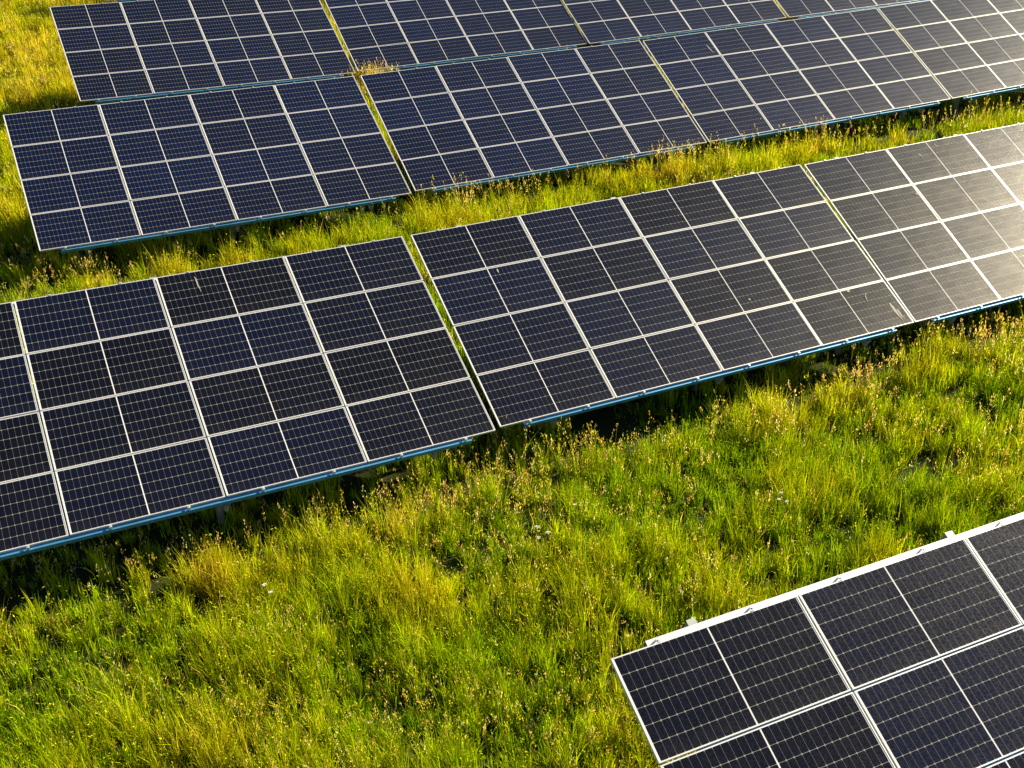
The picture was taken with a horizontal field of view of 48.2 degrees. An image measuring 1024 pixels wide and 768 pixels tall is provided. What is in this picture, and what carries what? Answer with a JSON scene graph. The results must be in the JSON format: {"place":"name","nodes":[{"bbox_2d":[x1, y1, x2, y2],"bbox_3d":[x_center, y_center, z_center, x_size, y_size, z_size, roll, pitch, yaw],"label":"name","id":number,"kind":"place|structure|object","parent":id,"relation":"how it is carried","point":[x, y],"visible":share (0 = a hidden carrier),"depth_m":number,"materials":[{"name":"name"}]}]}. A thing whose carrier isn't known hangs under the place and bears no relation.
{"place":"outdoors","nodes":[
{"label":"outdoors","id":0,"kind":"place"},
{"bbox_2d":[0,0,1023,767],"bbox_3d":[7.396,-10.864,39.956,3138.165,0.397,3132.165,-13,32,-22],"label":"ground","id":1,"kind":"structure","parent":0,"point":[602,420],"depth_m":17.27,"materials":[{"name":"green plant"}]},
{"bbox_2d":[107,0,142,1],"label":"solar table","id":2,"kind":"object","parent":1,"relation":"on","point":[125,0],"visible":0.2,"depth_m":46.53,"materials":[{"name":"blue glass"}]},
{"bbox_2d":[49,0,353,103],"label":"solar table","id":3,"kind":"object","parent":1,"relation":"on","point":[240,40],"visible":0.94,"depth_m":35.62,"materials":[{"name":"blue glass"}]},
{"bbox_2d":[3,76,410,264],"bbox_3d":[-7.072,-4.886,27.198,8.459,3.268,4.086,-14,32,-23],"label":"solar table","id":4,"kind":"object","parent":1,"relation":"on","point":[209,160],"visible":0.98,"depth_m":26.59,"materials":[{"name":"blue glass"}]},
{"bbox_2d":[0,236,494,560],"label":"solar table","id":5,"kind":"object","parent":1,"relation":"on","point":[168,397],"visible":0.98,"depth_m":17.31,"materials":[{"name":"black glass"}]},
{"bbox_2d":[324,0,586,72],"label":"solar table","id":6,"kind":"object","parent":1,"relation":"on","point":[408,34],"visible":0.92,"depth_m":39.15,"materials":[{"name":"blue glass"}]},
{"bbox_2d":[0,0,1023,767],"bbox_3d":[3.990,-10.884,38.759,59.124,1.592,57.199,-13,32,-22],"label":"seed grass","id":7,"kind":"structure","parent":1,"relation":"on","point":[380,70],"depth_m":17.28,"materials":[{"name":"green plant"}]},
{"bbox_2d":[360,40,706,196],"bbox_3d":[0.603,-6.886,30.843,8.453,3.144,4.078,-13,32,-22],"label":"solar table","id":8,"kind":"object","parent":1,"relation":"on","point":[524,115],"visible":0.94,"depth_m":30.30,"materials":[{"name":"blue glass"}]},
{"bbox_2d":[410,165,913,428],"bbox_3d":[2.782,-1.433,21.155,8.454,3.174,4.105,-13,32,-21],"label":"solar table","id":9,"kind":"object","parent":1,"relation":"on","point":[554,315],"visible":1,"depth_m":20.55,"materials":[{"name":"black glass"}]},
{"bbox_2d":[562,0,785,44],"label":"solar table","id":10,"kind":"object","parent":1,"relation":"on","point":[603,22],"visible":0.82,"depth_m":41.77,"materials":[{"name":"blue glass"}]},
{"bbox_2d":[642,8,950,147],"bbox_3d":[8.374,-8.787,34.031,8.483,3.296,4.080,-13,32,-21],"label":"solar table","id":11,"kind":"object","parent":1,"relation":"on","point":[730,85],"visible":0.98,"depth_m":33.51,"materials":[{"name":"blue glass"}]},
{"bbox_2d":[610,512,1023,767],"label":"solar table","id":12,"kind":"object","parent":1,"relation":"on","point":[914,658],"visible":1,"depth_m":11.00,"materials":[{"name":"black glass"}]},
{"bbox_2d":[776,0,927,18],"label":"solar table","id":13,"kind":"object","parent":1,"relation":"on","point":[798,9],"visible":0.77,"depth_m":44.10,"materials":[{"name":"blue glass"}]},
{"bbox_2d":[804,123,1023,325],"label":"solar table","id":14,"kind":"object","parent":1,"relation":"on","point":[935,228],"visible":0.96,"depth_m":23.29,"materials":[{"name":"black glass"}]},
{"bbox_2d":[878,0,1023,114],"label":"solar table","id":15,"kind":"object","parent":1,"relation":"on","point":[964,49],"visible":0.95,"depth_m":35.94,"materials":[{"name":"grey glass"}]}
]}

